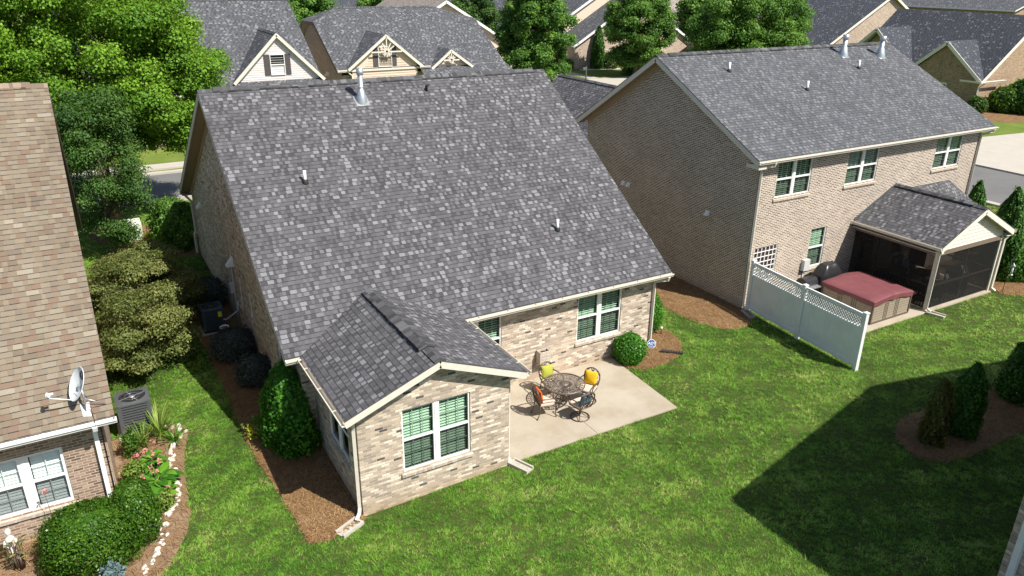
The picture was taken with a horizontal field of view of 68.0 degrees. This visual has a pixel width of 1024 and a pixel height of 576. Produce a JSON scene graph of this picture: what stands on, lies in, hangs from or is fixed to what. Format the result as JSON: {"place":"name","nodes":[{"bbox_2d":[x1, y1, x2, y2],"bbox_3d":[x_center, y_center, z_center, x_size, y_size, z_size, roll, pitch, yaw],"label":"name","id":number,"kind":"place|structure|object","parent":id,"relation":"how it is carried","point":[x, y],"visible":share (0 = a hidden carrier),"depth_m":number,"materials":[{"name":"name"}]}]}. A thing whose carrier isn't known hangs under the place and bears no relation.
{"place":"outdoors","nodes":[
{"label":"outdoors","id":0,"kind":"place"},
{"bbox_2d":[72,161,183,178],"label":"sidewalk","id":1,"kind":"structure","parent":0,"point":[165,166],"depth_m":48.30,"materials":[{"name":"concrete"}]},
{"bbox_2d":[1,0,1023,575],"bbox_3d":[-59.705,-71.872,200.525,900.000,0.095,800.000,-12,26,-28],"label":"lawn","id":2,"kind":"structure","parent":0,"point":[161,156],"depth_m":18.94,"materials":[{"name":"plant"}]},
{"bbox_2d":[0,82,117,549],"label":"brick house","id":3,"kind":"structure","parent":2,"relation":"on","point":[49,340],"depth_m":17.03,"materials":[{"name":"brown brick"}]},
{"bbox_2d":[0,447,78,526],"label":"window","id":4,"kind":"structure","parent":3,"relation":"in","point":[18,490],"depth_m":16.64,"materials":[{"name":"white glass"}]},
{"bbox_2d":[44,366,105,424],"bbox_3d":[-9.245,2.332,16.067,0.746,1.230,0.838,4,23,8],"label":"satellite dish","id":5,"kind":"object","parent":3,"relation":"attached to","point":[76,387],"visible":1,"depth_m":16.20,"materials":[{"name":"grey paint"}]},
{"bbox_2d":[0,424,190,575],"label":"mulch bed","id":6,"kind":"object","parent":2,"relation":"on","point":[118,459],"visible":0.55,"depth_m":17.10,"materials":[{"name":"wood"}]},
{"bbox_2d":[3,528,19,564],"bbox_3d":[-10.688,5.485,16.216,0.285,0.860,0.242,-12,26,-28],"label":"garden statue","id":7,"kind":"object","parent":6,"relation":"on","point":[9,537],"visible":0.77,"depth_m":16.11,"materials":[{"name":"white stone"}]},
{"bbox_2d":[1,534,30,571],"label":"rose bush","id":8,"kind":"object","parent":6,"relation":"on","point":[22,560],"visible":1,"depth_m":16.04,"materials":[{"name":"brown plant"}]},
{"bbox_2d":[30,494,144,575],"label":"boxwood hedge","id":9,"kind":"object","parent":6,"relation":"on","point":[76,524],"visible":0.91,"depth_m":15.87,"materials":[{"name":"green plant"}]},
{"bbox_2d":[99,556,127,575],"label":"succulent plant","id":10,"kind":"object","parent":6,"relation":"on","point":[111,569],"visible":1,"depth_m":15.80,"materials":[{"name":"green plant"}]},
{"bbox_2d":[117,425,145,458],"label":"weed plant","id":11,"kind":"object","parent":6,"relation":"on","point":[130,439],"visible":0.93,"depth_m":19.67,"materials":[{"name":"green plant"}]},
{"bbox_2d":[118,457,149,479],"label":"weed plant","id":12,"kind":"object","parent":6,"relation":"on","point":[133,467],"visible":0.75,"depth_m":18.85,"materials":[{"name":"green plant"}]},
{"bbox_2d":[108,475,165,549],"bbox_3d":[-8.441,4.943,17.004,1.094,1.661,1.718,-12,26,-28],"label":"boxwood hedge","id":13,"kind":"object","parent":6,"relation":"on","point":[134,492],"visible":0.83,"depth_m":16.66,"materials":[{"name":"green plant"}]},
{"bbox_2d":[118,418,163,447],"bbox_3d":[-9.799,3.819,20.263,1.131,0.862,1.032,12,25,25],"label":"daylily","id":14,"kind":"object","parent":6,"relation":"on","point":[143,439],"visible":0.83,"depth_m":20.27,"materials":[{"name":"green plant"}]},
{"bbox_2d":[133,438,168,472],"bbox_3d":[-9.220,4.322,19.370,0.865,0.644,0.863,-12,26,-28],"label":"canna lily","id":15,"kind":"object","parent":6,"relation":"on","point":[147,459],"visible":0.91,"depth_m":19.33,"materials":[{"name":"green plant"}]},
{"bbox_2d":[139,484,178,509],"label":"canna lily","id":16,"kind":"object","parent":6,"relation":"on","point":[156,489],"visible":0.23,"depth_m":18.31,"materials":[{"name":"green plant"}]},
{"bbox_2d":[138,458,184,486],"bbox_3d":[-8.722,4.605,18.712,1.167,0.644,1.152,-12,26,-28],"label":"canna lily","id":17,"kind":"object","parent":6,"relation":"on","point":[168,474],"visible":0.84,"depth_m":18.76,"materials":[{"name":"green plant"}]},
{"bbox_2d":[135,399,190,438],"bbox_3d":[-9.469,3.563,20.658,1.709,1.035,1.706,-12,26,-28],"label":"daylily","id":18,"kind":"object","parent":6,"relation":"on","point":[159,421],"visible":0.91,"depth_m":20.71,"materials":[{"name":"green plant"}]},
{"bbox_2d":[155,486,178,515],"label":"weed plant","id":19,"kind":"object","parent":6,"relation":"on","point":[164,497],"visible":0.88,"depth_m":17.83,"materials":[{"name":"green plant"}]},
{"bbox_2d":[145,416,193,448],"bbox_3d":[-9.107,3.942,20.415,1.443,0.533,1.178,-12,26,-28],"label":"daylily","id":20,"kind":"object","parent":6,"relation":"on","point":[170,435],"visible":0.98,"depth_m":20.51,"materials":[{"name":"green plant"}]},
{"bbox_2d":[52,81,161,253],"bbox_3d":[-17.535,-4.840,32.006,5.151,7.565,4.795,-12,26,-28],"label":"river birch","id":21,"kind":"object","parent":2,"relation":"on","point":[121,184],"visible":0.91,"depth_m":31.30,"materials":[{"name":"green plant"}]},
{"bbox_2d":[0,0,235,221],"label":"maple tree","id":22,"kind":"object","parent":2,"relation":"on","point":[146,57],"visible":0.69,"depth_m":33.22,"materials":[{"name":"green plant"}]},
{"bbox_2d":[88,225,150,248],"bbox_3d":[-18.390,-2.512,36.224,4.381,0.029,2.612,19,29,37],"label":"mulch bed","id":23,"kind":"object","parent":2,"relation":"on","point":[96,238],"visible":0.19,"depth_m":35.73,"materials":[{"name":"brown soil"}]},
{"bbox_2d":[117,423,155,440],"bbox_3d":[-10.389,3.936,21.134,1.000,0.120,1.000,-12,26,-28],"label":"equipment pad","id":24,"kind":"object","parent":2,"relation":"on","point":[119,429],"visible":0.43,"depth_m":20.92,"materials":[{"name":"grey concrete"}]},
{"bbox_2d":[114,387,154,434],"bbox_3d":[-10.383,3.401,20.909,0.848,1.000,0.848,-12,26,-28],"label":"air conditioner","id":25,"kind":"object","parent":24,"relation":"on","point":[132,405],"visible":0.94,"depth_m":20.57,"materials":[{"name":"grey metal"}]},
{"bbox_2d":[86,238,207,376],"bbox_3d":[-12.363,0.512,25.431,4.473,3.031,7.756,-12,26,-28],"label":"japanese maple","id":26,"kind":"object","parent":2,"relation":"on","point":[133,311],"visible":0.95,"depth_m":23.77,"materials":[{"name":"green plant"}]},
{"bbox_2d":[170,233,200,257],"bbox_3d":[-14.647,-2.114,35.330,3.584,0.065,3.417,-12,26,-28],"label":"mulch bed","id":27,"kind":"object","parent":2,"relation":"on","point":[192,254],"visible":0.16,"depth_m":33.98,"materials":[{"name":"brown soil"}]},
{"bbox_2d":[142,193,198,253],"bbox_3d":[-15.204,-2.972,34.035,2.478,2.705,2.520,-12,26,-28],"label":"viburnum","id":28,"kind":"object","parent":27,"relation":"on","point":[164,224],"visible":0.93,"depth_m":33.47,"materials":[{"name":"green plant"}]},
{"bbox_2d":[53,0,325,149],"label":"brick house","id":29,"kind":"structure","parent":2,"relation":"on","point":[263,41],"depth_m":56.92,"materials":[{"name":"grey"}]},
{"bbox_2d":[269,54,285,74],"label":"window","id":30,"kind":"structure","parent":29,"relation":"in","point":[280,61],"depth_m":55.17,"materials":[{"name":"white glass"}]},
{"bbox_2d":[189,298,364,543],"bbox_3d":[-7.901,3.043,23.248,1.790,0.032,15.406,-13,26,-29],"label":"mulch bed","id":31,"kind":"object","parent":2,"relation":"on","point":[294,469],"visible":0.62,"depth_m":19.26,"materials":[{"name":"brown wood"}]},
{"bbox_2d":[190,274,227,308],"bbox_3d":[-11.461,0.117,28.629,1.516,1.261,1.568,-12,26,-28],"label":"barberry","id":32,"kind":"object","parent":31,"relation":"on","point":[212,292],"visible":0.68,"depth_m":28.32,"materials":[{"name":"purple plant"}]},
{"bbox_2d":[199,323,225,335],"bbox_3d":[-10.568,1.491,26.936,0.880,0.140,0.880,-12,26,-28],"label":"equipment pad","id":33,"kind":"object","parent":31,"relation":"on","point":[212,333],"visible":0.23,"depth_m":26.52,"materials":[{"name":"grey concrete"}]},
{"bbox_2d":[198,301,224,333],"bbox_3d":[-10.561,1.012,26.734,0.728,0.860,0.732,-12,26,-28],"label":"air conditioner","id":34,"kind":"object","parent":33,"relation":"on","point":[211,315],"visible":0.94,"depth_m":26.47,"materials":[{"name":"black metal"}]},
{"bbox_2d":[207,323,256,363],"bbox_3d":[-9.197,1.738,24.948,1.713,1.207,1.757,-12,26,-28],"label":"barberry","id":35,"kind":"object","parent":31,"relation":"on","point":[238,337],"visible":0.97,"depth_m":24.56,"materials":[{"name":"black plant"}]},
{"bbox_2d":[229,351,270,388],"bbox_3d":[-7.967,2.450,23.302,1.336,1.187,1.293,1,23,0],"label":"barberry","id":36,"kind":"object","parent":31,"relation":"on","point":[256,366],"visible":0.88,"depth_m":23.03,"materials":[{"name":"black plant"}]},
{"bbox_2d":[241,413,262,436],"bbox_3d":[-6.958,3.729,20.971,0.834,0.647,0.834,9,24,20],"label":"spirea","id":37,"kind":"object","parent":31,"relation":"on","point":[253,421],"visible":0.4,"depth_m":20.79,"materials":[{"name":"green plant"}]},
{"bbox_2d":[245,423,261,440],"bbox_3d":[-7.040,3.919,20.700,0.461,0.500,0.459,-12,26,-28],"label":"spirea","id":38,"kind":"object","parent":31,"relation":"on","point":[252,434],"visible":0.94,"depth_m":20.64,"materials":[{"name":"yellow plant"}]},
{"bbox_2d":[257,357,322,459],"bbox_3d":[-5.999,3.028,20.177,1.735,2.591,2.657,-12,26,-28],"label":"holly bush","id":39,"kind":"object","parent":31,"relation":"on","point":[285,413],"visible":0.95,"depth_m":19.67,"materials":[{"name":"green plant"}]},
{"bbox_2d":[335,516,363,538],"bbox_3d":[-3.725,5.512,17.439,0.300,0.125,0.620,16,27,32],"label":"splash block","id":40,"kind":"object","parent":31,"relation":"on","point":[354,528],"depth_m":17.40,"materials":[{"name":"grey concrete"}]},
{"bbox_2d":[289,0,335,18],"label":"maple tree","id":41,"kind":"object","parent":2,"relation":"on","point":[306,8],"visible":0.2,"depth_m":108.56,"materials":[{"name":"green plant"}]},
{"bbox_2d":[329,0,357,7],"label":"brick house","id":42,"kind":"structure","parent":2,"relation":"on","point":[345,3],"depth_m":131.68,"materials":[{"name":"grey"}]},
{"bbox_2d":[354,0,383,6],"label":"maple tree","id":43,"kind":"object","parent":2,"relation":"on","point":[360,3],"visible":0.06,"depth_m":120.06,"materials":[{"name":"green plant"}]},
{"bbox_2d":[299,6,511,79],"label":"brick house","id":44,"kind":"structure","parent":2,"relation":"on","point":[371,41],"depth_m":64.16,"materials":[{"name":"grey"}]},
{"bbox_2d":[179,68,673,520],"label":"brick house","id":45,"kind":"structure","parent":2,"relation":"on","point":[373,251],"depth_m":22.89,"materials":[{"name":"grey brick"}]},
{"bbox_2d":[328,410,350,471],"bbox_3d":[-4.208,3.346,18.441,0.155,1.580,1.670,-12,26,-28],"label":"window","id":46,"kind":"structure","parent":45,"relation":"in","point":[340,435],"depth_m":18.58,"materials":[{"name":"white glass"}]},
{"bbox_2d":[401,392,473,477],"bbox_3d":[-1.807,3.465,18.143,1.890,1.820,0.213,-12,26,-28],"label":"window","id":47,"kind":"structure","parent":45,"relation":"in","point":[436,430],"depth_m":18.20,"materials":[{"name":"white glass"}]},
{"bbox_2d":[473,316,500,345],"bbox_3d":[-1.059,1.677,22.222,1.780,1.760,0.213,-12,26,-28],"label":"window","id":48,"kind":"structure","parent":45,"relation":"in","point":[476,323],"depth_m":22.38,"materials":[{"name":"white glass"}]},
{"bbox_2d":[536,348,550,364],"bbox_3d":[0.972,2.115,23.431,0.380,0.420,0.248,-12,26,-28],"label":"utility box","id":49,"kind":"object","parent":45,"relation":"attached to","point":[543,355],"visible":0.95,"depth_m":23.35,"materials":[{"name":"beige plastic"}]},
{"bbox_2d":[574,289,621,346],"bbox_3d":[2.761,0.866,24.260,1.830,1.760,0.213,-12,26,-28],"label":"window","id":50,"kind":"structure","parent":45,"relation":"in","point":[598,313],"depth_m":24.33,"materials":[{"name":"white glass"}]},
{"bbox_2d":[376,0,503,57],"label":"brick house","id":51,"kind":"structure","parent":2,"relation":"on","point":[449,6],"depth_m":95.67,"materials":[{"name":"beige"}]},
{"bbox_2d":[450,0,502,29],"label":"oak tree","id":52,"kind":"object","parent":2,"relation":"on","point":[483,12],"visible":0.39,"depth_m":98.46,"materials":[{"name":"green plant"}]},
{"bbox_2d":[0,232,1023,575],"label":"pine straw","id":53,"kind":"object","parent":2,"relation":"on","point":[308,526],"visible":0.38,"depth_m":20.51,"materials":[{"name":"brown plant"}]},
{"bbox_2d":[508,457,533,473],"bbox_3d":[0.221,4.584,19.523,0.620,0.125,0.300,17,28,34],"label":"splash block","id":54,"kind":"object","parent":2,"relation":"on","point":[516,463],"depth_m":19.50,"materials":[{"name":"grey concrete"}]},
{"bbox_2d":[492,0,581,82],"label":"oak tree","id":55,"kind":"object","parent":2,"relation":"on","point":[541,45],"visible":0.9,"depth_m":69.40,"materials":[{"name":"green plant"}]},
{"bbox_2d":[499,0,687,68],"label":"brick house","id":56,"kind":"structure","parent":2,"relation":"on","point":[590,13],"depth_m":100.44,"materials":[{"name":"beige brick"}]},
{"bbox_2d":[589,25,605,68],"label":"cypress","id":57,"kind":"object","parent":2,"relation":"on","point":[597,55],"visible":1,"depth_m":97.95,"materials":[{"name":"green plant"}]},
{"bbox_2d":[601,0,678,74],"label":"maple tree","id":58,"kind":"object","parent":2,"relation":"on","point":[642,46],"visible":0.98,"depth_m":88.57,"materials":[{"name":"green plant"}]},
{"bbox_2d":[610,325,680,369],"bbox_3d":[4.534,1.940,25.973,2.485,0.029,3.539,3,23,5],"label":"mulch bed","id":59,"kind":"object","parent":2,"relation":"on","point":[673,342],"visible":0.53,"depth_m":25.36,"materials":[{"name":"brown soil"}]},
{"bbox_2d":[610,330,648,365],"bbox_3d":[3.840,1.907,24.717,1.250,1.139,1.173,-12,26,-28],"label":"round bush","id":60,"kind":"object","parent":59,"relation":"on","point":[635,347],"visible":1,"depth_m":24.41,"materials":[{"name":"green plant"}]},
{"bbox_2d":[652,293,665,333],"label":"round bush","id":61,"kind":"object","parent":59,"relation":"on","point":[658,310],"visible":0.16,"depth_m":26.47,"materials":[{"name":"green plant"}]},
{"bbox_2d":[672,0,706,34],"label":"maple tree","id":62,"kind":"object","parent":2,"relation":"on","point":[686,9],"visible":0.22,"depth_m":115.17,"materials":[{"name":"green plant"}]},
{"bbox_2d":[656,276,751,328],"bbox_3d":[5.068,-0.713,32.317,3.065,0.029,12.661,-12,26,-28],"label":"mulch bed","id":63,"kind":"object","parent":2,"relation":"on","point":[678,292],"visible":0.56,"depth_m":28.98,"materials":[{"name":"brown wood"}]},
{"bbox_2d":[679,0,816,51],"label":"maple tree","id":64,"kind":"object","parent":2,"relation":"on","point":[724,24],"visible":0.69,"depth_m":74.55,"materials":[{"name":"green plant"}]},
{"bbox_2d":[552,34,1016,311],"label":"brick house","id":65,"kind":"structure","parent":2,"relation":"on","point":[724,168],"depth_m":30.05,"materials":[{"name":"beige brick"}]},
{"bbox_2d":[754,244,777,279],"bbox_3d":[9.486,-0.923,28.721,1.220,1.430,0.080,-12,26,-28],"label":"lattice panel","id":66,"kind":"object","parent":65,"relation":"in","point":[765,256],"depth_m":28.71,"materials":[{"name":"white plastic"}]},
{"bbox_2d":[772,158,812,201],"bbox_3d":[10.325,-4.014,27.917,1.950,1.470,0.213,-12,26,-28],"label":"window","id":67,"kind":"structure","parent":65,"relation":"in","point":[793,173],"depth_m":27.98,"materials":[{"name":"white glass"}]},
{"bbox_2d":[804,226,825,271],"bbox_3d":[11.950,-1.576,29.970,1.010,1.740,0.213,-12,26,-28],"label":"window","id":68,"kind":"structure","parent":65,"relation":"in","point":[816,245],"depth_m":30.06,"materials":[{"name":"white glass"}]},
{"bbox_2d":[843,148,879,188],"bbox_3d":[13.659,-4.722,29.696,1.940,1.470,0.213,-12,26,-28],"label":"window","id":69,"kind":"structure","parent":65,"relation":"in","point":[861,165],"depth_m":29.76,"materials":[{"name":"white glass"}]},
{"bbox_2d":[930,135,963,172],"bbox_3d":[18.476,-5.745,32.266,1.950,1.470,0.213,-12,26,-28],"label":"window","id":70,"kind":"structure","parent":65,"relation":"in","point":[949,142],"depth_m":32.36,"materials":[{"name":"white glass"}]},
{"bbox_2d":[685,0,908,49],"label":"brick house","id":71,"kind":"structure","parent":2,"relation":"on","point":[857,21],"depth_m":90.61,"materials":[{"name":"grey"}]},
{"bbox_2d":[745,259,870,370],"bbox_3d":[9.976,0.825,26.220,0.184,2.150,5.222,-10,25,-23],"label":"vinyl fence","id":72,"kind":"object","parent":2,"relation":"on","point":[822,328],"visible":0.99,"depth_m":25.89,"materials":[{"name":"white plastic"}]},
{"bbox_2d":[797,292,925,331],"bbox_3d":[12.353,0.894,28.900,5.550,0.200,3.675,-12,26,-28],"label":"hot tub pad","id":73,"kind":"object","parent":2,"relation":"on","point":[913,312],"visible":0.17,"depth_m":28.15,"materials":[{"name":"concrete"}]},
{"bbox_2d":[795,275,821,301],"bbox_3d":[11.407,0.079,29.268,0.650,1.000,0.720,-12,26,-28],"label":"pellet smoker","id":74,"kind":"object","parent":73,"relation":"on","point":[811,281],"visible":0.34,"depth_m":29.07,"materials":[{"name":"grey metal"}]},
{"bbox_2d":[811,261,841,297],"bbox_3d":[12.373,-0.385,29.953,1.232,1.345,0.672,-12,26,-28],"label":"gas grill","id":75,"kind":"object","parent":73,"relation":"on","point":[825,270],"visible":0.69,"depth_m":29.57,"materials":[{"name":"black metal"}]},
{"bbox_2d":[819,271,913,324],"bbox_3d":[13.397,0.285,28.781,2.299,1.037,2.336,-12,26,-28],"label":"hot tub","id":76,"kind":"object","parent":73,"relation":"on","point":[879,299],"visible":0.95,"depth_m":28.19,"materials":[{"name":"red plastic"}]},
{"bbox_2d":[858,8,1023,107],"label":"brick house","id":77,"kind":"structure","parent":2,"relation":"on","point":[965,56],"depth_m":73.18,"materials":[{"name":"grey"}]},
{"bbox_2d":[910,290,991,311],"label":"porch slab","id":78,"kind":"structure","parent":2,"relation":"on","point":[958,300],"depth_m":29.60,"materials":[{"name":"concrete"}]},
{"bbox_2d":[895,389,1023,462],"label":"mulch bed","id":79,"kind":"object","parent":2,"relation":"on","point":[979,437],"visible":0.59,"depth_m":21.17,"materials":[{"name":"brown wood"}]},
{"bbox_2d":[916,377,955,447],"bbox_3d":[11.465,3.308,20.356,0.833,2.077,0.810,-12,26,-28],"label":"arborvitae","id":80,"kind":"object","parent":79,"relation":"on","point":[934,423],"visible":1,"depth_m":20.25,"materials":[{"name":"green plant"}]},
{"bbox_2d":[947,360,993,441],"bbox_3d":[12.489,3.023,20.773,1.179,2.330,1.142,4,23,7],"label":"arborvitae","id":81,"kind":"object","parent":79,"relation":"on","point":[971,384],"visible":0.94,"depth_m":20.53,"materials":[{"name":"green plant"}]},
{"bbox_2d":[992,341,1023,406],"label":"arborvitae","id":82,"kind":"object","parent":79,"relation":"on","point":[1011,378],"visible":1,"depth_m":22.50,"materials":[{"name":"green plant"}]},
{"bbox_2d":[901,0,1023,14],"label":"brick house","id":83,"kind":"structure","parent":2,"relation":"on","point":[1001,6],"depth_m":103.12,"materials":[{"name":"grey"}]},
{"bbox_2d":[981,110,1023,122],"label":"mulch bed","id":84,"kind":"object","parent":2,"relation":"on","point":[993,116],"visible":0.48,"depth_m":68.19,"materials":[{"name":"brown soil"}]},
{"bbox_2d":[966,95,988,113],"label":"round bush","id":85,"kind":"object","parent":84,"relation":"on","point":[980,104],"visible":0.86,"depth_m":69.33,"materials":[{"name":"green plant"}]},
{"bbox_2d":[987,85,1023,113],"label":"round bush","id":86,"kind":"object","parent":84,"relation":"on","point":[1000,99],"visible":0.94,"depth_m":69.76,"materials":[{"name":"green plant"}]},
{"bbox_2d":[1005,78,1023,113],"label":"round bush","id":87,"kind":"object","parent":84,"relation":"on","point":[1018,84],"visible":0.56,"depth_m":69.66,"materials":[{"name":"green plant"}]},
{"bbox_2d":[989,275,1023,295],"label":"mulch bed","id":88,"kind":"object","parent":2,"relation":"on","point":[1010,288],"visible":0.19,"depth_m":30.95,"materials":[{"name":"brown wood"}]},
{"bbox_2d":[968,179,986,206],"bbox_3d":[21.077,-3.328,34.715,1.485,3.448,1.436,-12,26,-28],"label":"arborvitae","id":89,"kind":"object","parent":88,"relation":"on","point":[977,195],"visible":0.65,"depth_m":34.13,"materials":[{"name":"green plant"}]},
{"bbox_2d":[995,206,1023,281],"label":"arborvitae","id":90,"kind":"object","parent":88,"relation":"on","point":[1016,220],"visible":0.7,"depth_m":31.15,"materials":[{"name":"green plant"}]},
{"bbox_2d":[995,186,1023,221],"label":"arborvitae","id":91,"kind":"object","parent":88,"relation":"on","point":[1012,202],"visible":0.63,"depth_m":32.31,"materials":[{"name":"green plant"}]},
{"bbox_2d":[997,496,1023,575],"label":"brick house","id":92,"kind":"structure","parent":2,"relation":"on","point":[1012,563],"depth_m":15.29,"materials":[{"name":"grey"}]},
{"bbox_2d":[73,76,1023,205],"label":"street","id":93,"kind":"structure","parent":0,"point":[999,186],"depth_m":45.63,"materials":[{"name":"grey asphalt"}]},
{"bbox_2d":[71,169,182,183],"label":"kerb","id":94,"kind":"structure","parent":93,"relation":"on","point":[165,172],"depth_m":46.56,"materials":[{"name":"concrete"}]},
{"bbox_2d":[79,195,999,212],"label":"kerb","id":95,"kind":"structure","parent":93,"relation":"on","point":[180,197],"depth_m":41.73,"materials":[{"name":"concrete"}]},
{"bbox_2d":[557,75,1023,175],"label":"kerb","id":96,"kind":"structure","parent":93,"relation":"on","point":[1000,169],"depth_m":49.67,"materials":[{"name":"concrete"}]},
{"bbox_2d":[510,379,596,459],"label":"patio","id":97,"kind":"structure","parent":0,"point":[531,435],"depth_m":21.25,"materials":[{"name":"concrete"}]},
{"bbox_2d":[530,386,556,420],"bbox_3d":[0.909,3.189,21.616,0.632,0.976,0.614,-9,24,-21],"label":"patio chair","id":98,"kind":"object","parent":97,"relation":"on","point":[548,400],"visible":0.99,"depth_m":21.49,"materials":[{"name":"brown metal"}]},
{"bbox_2d":[538,361,563,389],"bbox_3d":[1.147,2.747,22.677,0.614,0.976,0.632,-14,27,-31],"label":"patio chair","id":99,"kind":"object","parent":97,"relation":"on","point":[540,375],"visible":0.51,"depth_m":22.68,"materials":[{"name":"brown metal"}]},
{"bbox_2d":[541,364,552,378],"bbox_3d":[1.060,2.500,22.721,0.420,0.420,0.167,-9,12,-32],"label":"throw pillow","id":100,"kind":"object","parent":99,"relation":"on","point":[547,370],"visible":0.83,"depth_m":22.64,"materials":[{"name":"fabric"}]},
{"bbox_2d":[533,357,676,433],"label":"patio","id":101,"kind":"structure","parent":0,"point":[624,396],"depth_m":22.65,"materials":[{"name":"concrete"}]},
{"bbox_2d":[543,373,585,409],"bbox_3d":[1.516,3.085,22.171,1.230,0.722,1.230,-12,26,-28],"label":"patio table","id":102,"kind":"object","parent":101,"relation":"on","point":[564,384],"visible":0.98,"depth_m":22.03,"materials":[{"name":"brown metal"}]},
{"bbox_2d":[568,392,594,421],"bbox_3d":[1.967,3.248,21.488,0.614,0.965,0.645,-16,28,-34],"label":"patio chair","id":103,"kind":"object","parent":101,"relation":"on","point":[574,403],"visible":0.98,"depth_m":21.40,"materials":[{"name":"brown metal"}]},
{"bbox_2d":[577,367,599,404],"bbox_3d":[2.238,2.886,22.360,0.614,0.965,0.645,13,26,28],"label":"patio chair","id":104,"kind":"object","parent":101,"relation":"on","point":[588,388],"visible":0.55,"depth_m":22.33,"materials":[{"name":"brown metal"}]},
{"bbox_2d":[584,369,597,384],"bbox_3d":[2.328,2.643,22.415,0.420,0.420,0.167,14,14,28],"label":"throw pillow","id":105,"kind":"object","parent":104,"relation":"on","point":[590,377],"visible":0.98,"depth_m":22.35,"materials":[{"name":"yellow fabric"}]},
{"bbox_2d":[588,76,628,85],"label":"driveway","id":106,"kind":"structure","parent":0,"point":[616,81],"depth_m":88.51,"materials":[{"name":"concrete"}]},
{"bbox_2d":[976,133,1023,172],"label":"driveway","id":107,"kind":"structure","parent":0,"point":[1004,151],"depth_m":54.94,"materials":[{"name":"concrete"}]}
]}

